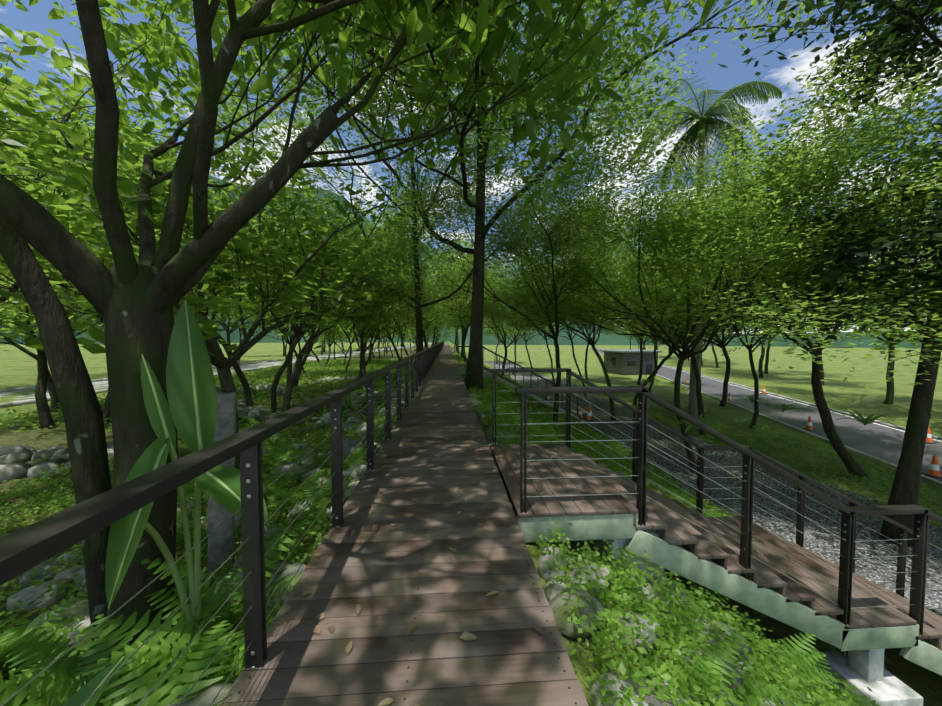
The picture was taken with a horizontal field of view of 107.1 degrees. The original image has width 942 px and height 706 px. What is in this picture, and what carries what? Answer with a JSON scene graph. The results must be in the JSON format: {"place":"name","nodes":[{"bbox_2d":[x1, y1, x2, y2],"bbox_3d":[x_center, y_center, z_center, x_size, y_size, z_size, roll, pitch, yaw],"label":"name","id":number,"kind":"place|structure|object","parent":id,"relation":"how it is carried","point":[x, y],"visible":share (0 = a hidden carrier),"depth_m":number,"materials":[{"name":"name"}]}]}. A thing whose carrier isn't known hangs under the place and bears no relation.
{"place":"outdoors","nodes":[
{"label":"outdoors","id":0,"kind":"place"},
{"bbox_2d":[0,343,431,401],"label":"concrete road","id":1,"kind":"structure","parent":0,"point":[242,367],"depth_m":30.38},
{"bbox_2d":[0,134,922,347],"bbox_3d":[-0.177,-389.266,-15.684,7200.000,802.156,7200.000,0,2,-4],"label":"distant hills","id":2,"kind":"structure","parent":0,"point":[617,339],"depth_m":263.88,"materials":[{"name":"plant"}]},
{"bbox_2d":[0,341,941,705],"bbox_3d":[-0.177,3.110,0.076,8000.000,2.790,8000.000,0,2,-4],"label":"terrain","id":3,"kind":"structure","parent":0,"point":[18,367],"depth_m":19.47,"materials":[{"name":"green plant"}]},
{"bbox_2d":[0,246,103,429],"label":"tree","id":4,"kind":"object","parent":3,"relation":"on","point":[45,416],"visible":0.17,"depth_m":9.68,"materials":[{"name":"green plant"}]},
{"bbox_2d":[0,38,112,259],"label":"tree","id":5,"kind":"object","parent":3,"relation":"on","point":[17,79],"visible":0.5,"depth_m":3.88,"materials":[{"name":"green plant"}]},
{"bbox_2d":[0,0,191,301],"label":"tree","id":6,"kind":"object","parent":3,"relation":"on","point":[85,128],"visible":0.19,"depth_m":5.18,"materials":[{"name":"green plant"}]},
{"bbox_2d":[0,232,211,411],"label":"tree","id":7,"kind":"object","parent":3,"relation":"on","point":[54,406],"visible":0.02,"depth_m":12.08,"materials":[{"name":"green plant"}]},
{"bbox_2d":[0,228,226,422],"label":"tree","id":8,"kind":"object","parent":3,"relation":"on","point":[106,410],"visible":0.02,"depth_m":9.99,"materials":[{"name":"green plant"}]},
{"bbox_2d":[4,67,293,406],"bbox_3d":[-8.844,-2.105,10.379,6.648,8.677,8.010,-1,2,-19],"label":"tree","id":9,"kind":"object","parent":3,"relation":"on","point":[242,378],"visible":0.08,"depth_m":9.11,"materials":[{"name":"green plant"}]},
{"bbox_2d":[63,300,267,705],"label":"broadleaf plant","id":10,"kind":"object","parent":3,"relation":"on","point":[190,410],"visible":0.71,"depth_m":2.15,"materials":[{"name":"green plant"}]},
{"bbox_2d":[0,345,413,407],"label":"road kerb","id":11,"kind":"structure","parent":3,"relation":"on","point":[16,403],"depth_m":17.25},
{"bbox_2d":[0,94,417,469],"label":"tree","id":12,"kind":"object","parent":3,"relation":"on","point":[219,360],"visible":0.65,"depth_m":4.87,"materials":[{"name":"green plant"}]},
{"bbox_2d":[138,216,297,328],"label":"tree","id":13,"kind":"object","parent":3,"relation":"on","point":[236,309],"visible":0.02,"depth_m":14.39,"materials":[{"name":"green plant"}]},
{"bbox_2d":[208,392,235,575],"bbox_3d":[-2.486,1.377,3.476,0.266,1.956,0.200,-1,3,-30],"label":"concrete marker post","id":14,"kind":"object","parent":3,"relation":"on","point":[220,543],"visible":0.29,"depth_m":3.39,"materials":[{"name":"concrete"}]},
{"bbox_2d":[193,270,256,322],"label":"tree","id":15,"kind":"object","parent":3,"relation":"on","point":[229,302],"visible":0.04,"depth_m":20.17,"materials":[{"name":"green plant"}]},
{"bbox_2d":[207,306,286,344],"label":"tree","id":16,"kind":"object","parent":3,"relation":"on","point":[227,328],"visible":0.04,"depth_m":37.28,"materials":[{"name":"green plant"}]},
{"bbox_2d":[216,289,290,365],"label":"tree","id":17,"kind":"object","parent":3,"relation":"on","point":[239,328],"visible":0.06,"depth_m":24.70,"materials":[{"name":"green plant"}]},
{"bbox_2d":[240,289,310,357],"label":"tree","id":18,"kind":"object","parent":3,"relation":"on","point":[279,332],"visible":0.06,"depth_m":20.08,"materials":[{"name":"green plant"}]},
{"bbox_2d":[281,335,284,355],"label":"tree","id":19,"kind":"object","parent":3,"relation":"on","point":[283,346],"visible":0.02,"depth_m":50.93,"materials":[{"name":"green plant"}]},
{"bbox_2d":[234,295,343,372],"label":"tree","id":20,"kind":"object","parent":3,"relation":"on","point":[288,327],"visible":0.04,"depth_m":23.65,"materials":[{"name":"green plant"}]},
{"bbox_2d":[231,262,348,400],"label":"tree","id":21,"kind":"object","parent":3,"relation":"on","point":[289,366],"visible":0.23,"depth_m":14.02,"materials":[{"name":"green plant"}]},
{"bbox_2d":[267,315,321,358],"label":"tree","id":22,"kind":"object","parent":3,"relation":"on","point":[286,342],"visible":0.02,"depth_m":29.72,"materials":[{"name":"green plant"}]},
{"bbox_2d":[230,236,380,388],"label":"tree","id":23,"kind":"object","parent":3,"relation":"on","point":[303,363],"visible":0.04,"depth_m":17.46,"materials":[{"name":"green plant"}]},
{"bbox_2d":[203,193,408,413],"bbox_3d":[-4.449,-1.137,10.081,5.842,6.878,6.372,-1,3,-30],"label":"tree","id":24,"kind":"object","parent":3,"relation":"on","point":[299,334],"visible":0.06,"depth_m":10.95,"materials":[{"name":"green plant"}]},
{"bbox_2d":[298,325,337,363],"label":"tree","id":25,"kind":"object","parent":3,"relation":"on","point":[315,355],"visible":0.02,"depth_m":35.05,"materials":[{"name":"plant"}]},
{"bbox_2d":[217,183,425,431],"bbox_3d":[-3.628,-1.086,9.927,3.967,6.650,7.327,1,2,19],"label":"tree","id":26,"kind":"object","parent":3,"relation":"on","point":[395,294],"visible":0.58,"depth_m":9.31,"materials":[{"name":"green plant"}]},
{"bbox_2d":[305,335,347,357],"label":"tree","id":27,"kind":"object","parent":3,"relation":"on","point":[328,343],"visible":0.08,"depth_m":46.07,"materials":[{"name":"green plant"}]},
{"bbox_2d":[307,327,355,359],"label":"tree","id":28,"kind":"object","parent":3,"relation":"on","point":[334,341],"visible":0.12,"depth_m":40.18,"materials":[{"name":"green plant"}]},
{"bbox_2d":[307,317,365,366],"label":"tree","id":29,"kind":"object","parent":3,"relation":"on","point":[334,332],"visible":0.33,"depth_m":30.09,"materials":[{"name":"green plant"}]},
{"bbox_2d":[288,294,391,372],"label":"tree","id":30,"kind":"object","parent":3,"relation":"on","point":[349,340],"visible":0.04,"depth_m":24.38,"materials":[{"name":"green plant"}]},
{"bbox_2d":[317,310,394,364],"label":"tree","id":31,"kind":"object","parent":3,"relation":"on","point":[383,334],"visible":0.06,"depth_m":33.19,"materials":[{"name":"green plant"}]},
{"bbox_2d":[0,0,715,667],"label":"tree","id":32,"kind":"object","parent":3,"relation":"on","point":[130,300],"visible":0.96,"depth_m":2.56,"materials":[{"name":"green plant"}]},
{"bbox_2d":[343,332,378,357],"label":"tree","id":33,"kind":"object","parent":3,"relation":"on","point":[359,341],"visible":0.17,"depth_m":47.38,"materials":[{"name":"green plant"}]},
{"bbox_2d":[319,284,424,386],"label":"tree","id":34,"kind":"object","parent":3,"relation":"on","point":[365,349],"visible":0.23,"depth_m":18.01,"materials":[{"name":"green plant"}]},
{"bbox_2d":[354,321,394,360],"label":"tree","id":35,"kind":"object","parent":3,"relation":"on","point":[379,344],"visible":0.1,"depth_m":39.04,"materials":[{"name":"plant"}]},
{"bbox_2d":[366,323,392,362],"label":"tree","id":36,"kind":"object","parent":3,"relation":"on","point":[370,340],"visible":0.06,"depth_m":33.72,"materials":[{"name":"green plant"}]},
{"bbox_2d":[350,297,414,365],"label":"tree","id":37,"kind":"object","parent":3,"relation":"on","point":[394,347],"visible":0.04,"depth_m":31.60,"materials":[{"name":"green plant"}]},
{"bbox_2d":[318,223,449,377],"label":"tree","id":38,"kind":"object","parent":3,"relation":"on","point":[430,298],"visible":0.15,"depth_m":20.85,"materials":[{"name":"green plant"}]},
{"bbox_2d":[316,169,469,369],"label":"tree","id":39,"kind":"object","parent":3,"relation":"on","point":[400,254],"visible":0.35,"depth_m":21.05,"materials":[{"name":"green plant"}]},
{"bbox_2d":[350,277,435,368],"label":"tree","id":40,"kind":"object","parent":3,"relation":"on","point":[377,335],"visible":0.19,"depth_m":30.26,"materials":[{"name":"green plant"}]},
{"bbox_2d":[342,263,445,366],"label":"tree","id":41,"kind":"object","parent":3,"relation":"on","point":[401,334],"visible":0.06,"depth_m":27.78,"materials":[{"name":"green plant"}]},
{"bbox_2d":[386,321,412,356],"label":"tree","id":42,"kind":"object","parent":3,"relation":"on","point":[396,336],"visible":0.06,"depth_m":46.38,"materials":[{"name":"green plant"}]},
{"bbox_2d":[0,349,801,705],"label":"riprap rocks","id":43,"kind":"object","parent":3,"relation":"on","point":[18,461],"visible":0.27,"depth_m":3.09,"materials":[{"name":"stone"}]},
{"bbox_2d":[383,309,426,361],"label":"tree","id":44,"kind":"object","parent":3,"relation":"on","point":[393,324],"visible":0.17,"depth_m":36.14,"materials":[{"name":"green plant"}]},
{"bbox_2d":[403,316,448,359],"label":"tree","id":45,"kind":"object","parent":3,"relation":"on","point":[429,333],"visible":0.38,"depth_m":44.05,"materials":[{"name":"green plant"}]},
{"bbox_2d":[412,321,447,348],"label":"tree","id":46,"kind":"object","parent":3,"relation":"on","point":[430,332],"visible":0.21,"depth_m":54.79,"materials":[{"name":"green plant"}]},
{"bbox_2d":[0,410,860,705],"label":"ferns","id":47,"kind":"object","parent":3,"relation":"on","point":[16,648],"visible":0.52,"depth_m":2.08,"materials":[{"name":"plant"}]},
{"bbox_2d":[396,265,471,347],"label":"tree","id":48,"kind":"object","parent":3,"relation":"on","point":[424,338],"visible":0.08,"depth_m":32.74,"materials":[{"name":"green plant"}]},
{"bbox_2d":[408,273,470,345],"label":"tree","id":49,"kind":"object","parent":3,"relation":"on","point":[440,323],"visible":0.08,"depth_m":40.20,"materials":[{"name":"green plant"}]},
{"bbox_2d":[430,308,459,352],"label":"tree","id":50,"kind":"object","parent":3,"relation":"on","point":[456,334],"visible":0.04,"depth_m":51.84,"materials":[{"name":"plant"}]},
{"bbox_2d":[434,313,460,344],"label":"tree","id":51,"kind":"object","parent":3,"relation":"on","point":[448,332],"visible":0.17,"depth_m":69.14,"materials":[{"name":"green plant"}]},
{"bbox_2d":[437,310,469,350],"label":"tree","id":52,"kind":"object","parent":3,"relation":"on","point":[456,336],"visible":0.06,"depth_m":63.24,"materials":[{"name":"green plant"}]},
{"bbox_2d":[106,0,801,380],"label":"tree","id":53,"kind":"object","parent":3,"relation":"on","point":[620,56],"visible":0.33,"depth_m":10.92,"materials":[{"name":"green plant"}]},
{"bbox_2d":[422,230,517,361],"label":"tree","id":54,"kind":"object","parent":3,"relation":"on","point":[468,245],"visible":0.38,"depth_m":27.99,"materials":[{"name":"green plant"}]},
{"bbox_2d":[0,352,941,705],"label":"ground cover plants","id":55,"kind":"object","parent":3,"relation":"on","point":[798,692],"visible":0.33,"depth_m":3.02,"materials":[{"name":"green plant"}]},
{"bbox_2d":[4,0,941,393],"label":"tree","id":56,"kind":"object","parent":3,"relation":"on","point":[474,374],"visible":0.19,"depth_m":11.72,"materials":[{"name":"green plant"}]},
{"bbox_2d":[433,244,516,356],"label":"tree","id":57,"kind":"object","parent":3,"relation":"on","point":[465,333],"visible":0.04,"depth_m":32.92,"materials":[{"name":"green plant"}]},
{"bbox_2d":[422,230,562,375],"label":"tree","id":58,"kind":"object","parent":3,"relation":"on","point":[462,301],"visible":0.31,"depth_m":27.18,"materials":[{"name":"green plant"}]},
{"bbox_2d":[483,320,528,363],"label":"tree","id":59,"kind":"object","parent":3,"relation":"on","point":[492,333],"visible":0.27,"depth_m":64.76,"materials":[{"name":"green plant"}]},
{"bbox_2d":[457,364,573,415],"bbox_3d":[2.778,2.280,21.006,7.160,3.181,2.300,0,2,-4],"label":"walkway edge","id":60,"kind":"object","parent":3,"relation":"on","point":[498,378],"visible":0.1,"depth_m":19.96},
{"bbox_2d":[457,363,575,413],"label":"walkway","id":61,"kind":"structure","parent":60,"relation":"on","point":[516,383],"depth_m":20.33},
{"bbox_2d":[458,346,577,415],"bbox_3d":[2.678,1.691,20.975,6.999,4.230,2.010,0,2,-4],"label":"stair railing","id":62,"kind":"object","parent":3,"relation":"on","point":[494,353],"visible":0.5,"depth_m":20.19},
{"bbox_2d":[483,303,554,373],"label":"tree","id":63,"kind":"object","parent":3,"relation":"on","point":[515,340],"visible":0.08,"depth_m":43.85,"materials":[{"name":"green plant"}]},
{"bbox_2d":[505,320,554,367],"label":"tree","id":64,"kind":"object","parent":3,"relation":"on","point":[524,331],"visible":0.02,"depth_m":51.96,"materials":[{"name":"green plant"}]},
{"bbox_2d":[357,56,706,423],"bbox_3d":[1.912,-2.348,13.543,11.665,12.863,14.096,1,3,31],"label":"tree","id":65,"kind":"object","parent":3,"relation":"on","point":[523,234],"visible":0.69,"depth_m":12.43,"materials":[{"name":"green plant"}]},
{"bbox_2d":[488,247,628,386],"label":"tree","id":66,"kind":"object","parent":3,"relation":"on","point":[545,338],"visible":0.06,"depth_m":31.86,"materials":[{"name":"green plant"}]},
{"bbox_2d":[448,185,679,420],"bbox_3d":[5.165,-2.627,20.124,12.996,12.838,11.533,0,2,-4],"label":"tree","id":67,"kind":"object","parent":3,"relation":"on","point":[591,342],"visible":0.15,"depth_m":19.09,"materials":[{"name":"green plant"}]},
{"bbox_2d":[486,243,647,395],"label":"tree","id":68,"kind":"object","parent":3,"relation":"on","point":[579,371],"visible":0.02,"depth_m":26.34,"materials":[{"name":"green plant"}]},
{"bbox_2d":[565,302,624,380],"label":"tree","id":69,"kind":"object","parent":3,"relation":"on","point":[586,375],"visible":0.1,"depth_m":36.87,"materials":[{"name":"green plant"}]},
{"bbox_2d":[578,226,659,391],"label":"tree","id":70,"kind":"object","parent":3,"relation":"on","point":[652,382],"visible":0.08,"depth_m":27.73,"materials":[{"name":"green plant"}]},
{"bbox_2d":[607,322,642,349],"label":"tree","id":71,"kind":"object","parent":3,"relation":"on","point":[630,338],"visible":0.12,"depth_m":106.29,"materials":[{"name":"green plant"}]},
{"bbox_2d":[502,205,755,434],"bbox_3d":[8.881,-1.866,17.556,12.579,11.572,10.670,-2,3,-42],"label":"tree","id":72,"kind":"object","parent":3,"relation":"on","point":[622,287],"visible":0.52,"depth_m":16.25,"materials":[{"name":"green plant"}]},
{"bbox_2d":[597,269,663,384],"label":"tree","id":73,"kind":"object","parent":3,"relation":"on","point":[641,359],"visible":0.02,"depth_m":33.56,"materials":[{"name":"green plant"}]},
{"bbox_2d":[600,350,661,374],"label":"small building","id":74,"kind":"structure","parent":3,"relation":"on","point":[622,362],"depth_m":43.74,"materials":[{"name":"paint"}]},
{"bbox_2d":[619,325,645,349],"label":"tree","id":75,"kind":"object","parent":3,"relation":"on","point":[634,336],"visible":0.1,"depth_m":99.70,"materials":[{"name":"green plant"}]},
{"bbox_2d":[627,331,648,349],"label":"tree","id":76,"kind":"object","parent":3,"relation":"on","point":[637,340],"visible":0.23,"depth_m":113.95,"materials":[{"name":"green plant"}]},
{"bbox_2d":[620,267,787,404],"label":"tree","id":77,"kind":"object","parent":3,"relation":"on","point":[654,372],"visible":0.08,"depth_m":22.46,"materials":[{"name":"green plant"}]},
{"bbox_2d":[628,75,782,419],"bbox_3d":[11.965,-4.990,18.504,6.300,17.678,5.846,0,2,-4],"label":"royal palm","id":78,"kind":"object","parent":3,"relation":"on","point":[707,122],"visible":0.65,"depth_m":18.31,"materials":[{"name":"green plant"}]},
{"bbox_2d":[680,325,730,365],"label":"tree","id":79,"kind":"object","parent":3,"relation":"on","point":[703,345],"visible":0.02,"depth_m":58.15,"materials":[{"name":"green plant"}]},
{"bbox_2d":[680,325,733,367],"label":"tree","id":80,"kind":"object","parent":3,"relation":"on","point":[715,356],"visible":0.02,"depth_m":54.10,"materials":[{"name":"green plant"}]},
{"bbox_2d":[487,25,941,473],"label":"tree","id":81,"kind":"object","parent":3,"relation":"on","point":[684,230],"visible":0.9,"depth_m":8.25,"materials":[{"name":"green plant"}]},
{"bbox_2d":[489,368,941,655],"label":"stair railing","id":82,"kind":"object","parent":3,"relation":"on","point":[854,510],"visible":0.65,"depth_m":3.23,"materials":[{"name":"metal"}]},
{"bbox_2d":[490,448,941,705],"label":"stair support structure","id":83,"kind":"object","parent":3,"relation":"on","point":[860,667],"visible":0.4,"depth_m":3.17,"materials":[{"name":"concrete"}]},
{"bbox_2d":[490,443,941,650],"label":"deck stair","id":84,"kind":"object","parent":83,"relation":"on","point":[670,527],"visible":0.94,"depth_m":3.63,"materials":[{"name":"wood"}]},
{"bbox_2d":[617,225,872,406],"bbox_3d":[16.311,-2.829,22.666,12.454,13.107,13.733,-2,3,-34],"label":"tree","id":85,"kind":"object","parent":3,"relation":"on","point":[726,381],"depth_m":23.02,"materials":[{"name":"green plant"}]},
{"bbox_2d":[707,292,788,377],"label":"tree","id":86,"kind":"object","parent":3,"relation":"on","point":[760,369],"depth_m":40.41,"materials":[{"name":"green plant"}]},
{"bbox_2d":[612,376,902,432],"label":"shrubs","id":87,"kind":"object","parent":3,"relation":"on","point":[867,420],"visible":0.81,"depth_m":11.68,"materials":[{"name":"green plant"}]},
{"bbox_2d":[584,25,941,478],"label":"tree","id":88,"kind":"object","parent":3,"relation":"on","point":[853,467],"visible":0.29,"depth_m":11.65,"materials":[{"name":"green plant"}]},
{"bbox_2d":[709,304,844,373],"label":"tree","id":89,"kind":"object","parent":3,"relation":"on","point":[767,360],"visible":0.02,"depth_m":44.16,"materials":[{"name":"green plant"}]},
{"bbox_2d":[617,156,941,428],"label":"tree","id":90,"kind":"object","parent":3,"relation":"on","point":[756,395],"visible":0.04,"depth_m":17.10,"materials":[{"name":"green plant"}]},
{"bbox_2d":[726,274,888,385],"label":"tree","id":91,"kind":"object","parent":3,"relation":"on","point":[822,378],"visible":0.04,"depth_m":33.66,"materials":[{"name":"green plant"}]},
{"bbox_2d":[718,0,941,546],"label":"tree","id":92,"kind":"object","parent":3,"relation":"on","point":[903,24],"visible":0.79,"depth_m":7.69,"materials":[{"name":"green plant"}]},
{"bbox_2d":[763,239,932,403],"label":"tree","id":93,"kind":"object","parent":3,"relation":"on","point":[889,398],"visible":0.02,"depth_m":23.96,"materials":[{"name":"green plant"}]},
{"bbox_2d":[804,247,941,360],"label":"tree","id":94,"kind":"object","parent":3,"relation":"on","point":[903,337],"visible":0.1,"depth_m":20.12,"materials":[{"name":"green plant"}]},
{"bbox_2d":[835,94,941,387],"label":"tree","id":95,"kind":"object","parent":3,"relation":"on","point":[926,307],"visible":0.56,"depth_m":6.68,"materials":[{"name":"green plant"}]},
{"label":"boardwalk frame","id":96,"kind":"object","parent":3,"relation":"on","visible":0},
{"bbox_2d":[0,340,444,705],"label":"railing","id":97,"kind":"object","parent":96,"relation":"on","point":[25,549],"visible":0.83,"depth_m":1.55,"materials":[{"name":"paint"}]},
{"bbox_2d":[221,345,588,705],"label":"boardwalk deck","id":98,"kind":"structure","parent":96,"relation":"on","point":[432,585],"depth_m":2.01,"materials":[{"name":"brown wood"}]},
{"bbox_2d":[301,368,594,705],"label":"fallen leaves","id":99,"kind":"object","parent":98,"relation":"on","point":[465,636],"visible":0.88,"depth_m":1.92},
{"bbox_2d":[0,0,941,333],"label":"sky","id":100,"kind":"structure","parent":0,"point":[779,72],"materials":[{"name":"blue"}]},
{"bbox_2d":[484,361,941,615],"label":"gravel bed","id":101,"kind":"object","parent":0,"point":[822,516],"depth_m":9.79,"materials":[{"name":"gravel"}]},
{"bbox_2d":[577,406,584,418],"bbox_3d":[6.212,3.342,19.776,0.360,0.703,0.360,0,2,-4],"label":"traffic cone","id":102,"kind":"object","parent":101,"relation":"on","point":[580,416],"visible":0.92,"depth_m":19.70,"materials":[{"name":"orange"}]},
{"bbox_2d":[585,407,592,420],"bbox_3d":[6.545,3.361,19.298,0.360,0.703,0.360,0,2,-4],"label":"traffic cone","id":103,"kind":"object","parent":101,"relation":"on","point":[588,418],"visible":0.94,"depth_m":19.23,"materials":[{"name":"orange"}]},
{"bbox_2d":[591,349,941,481],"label":"asphalt road","id":104,"kind":"structure","parent":0,"point":[880,441],"depth_m":18.27,"materials":[{"name":"asphalt"}]},
{"bbox_2d":[588,348,941,487],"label":"road kerb","id":105,"kind":"structure","parent":104,"relation":"on","point":[923,477],"depth_m":17.82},
{"bbox_2d":[602,349,941,441],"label":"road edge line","id":106,"kind":"object","parent":104,"relation":"on","point":[815,407],"visible":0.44,"depth_m":23.12,"materials":[{"name":"white paint"}]},
{"bbox_2d":[802,416,815,430],"bbox_3d":[16.695,3.446,17.164,0.360,0.703,0.360,0,2,-4],"label":"traffic cone","id":107,"kind":"object","parent":104,"relation":"on","point":[809,426],"visible":1,"depth_m":17.11,"materials":[{"name":"orange"}]},
{"bbox_2d":[921,455,941,477],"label":"traffic cone","id":108,"kind":"object","parent":104,"relation":"on","point":[934,470],"visible":1,"depth_m":11.32,"materials":[{"name":"orange"}]},
{"bbox_2d":[926,426,936,443],"bbox_3d":[19.803,3.530,15.084,0.360,0.703,0.360,0,2,-4],"label":"traffic cone","id":109,"kind":"object","parent":104,"relation":"on","point":[929,439],"visible":0.62,"depth_m":15.00,"materials":[{"name":"orange"}]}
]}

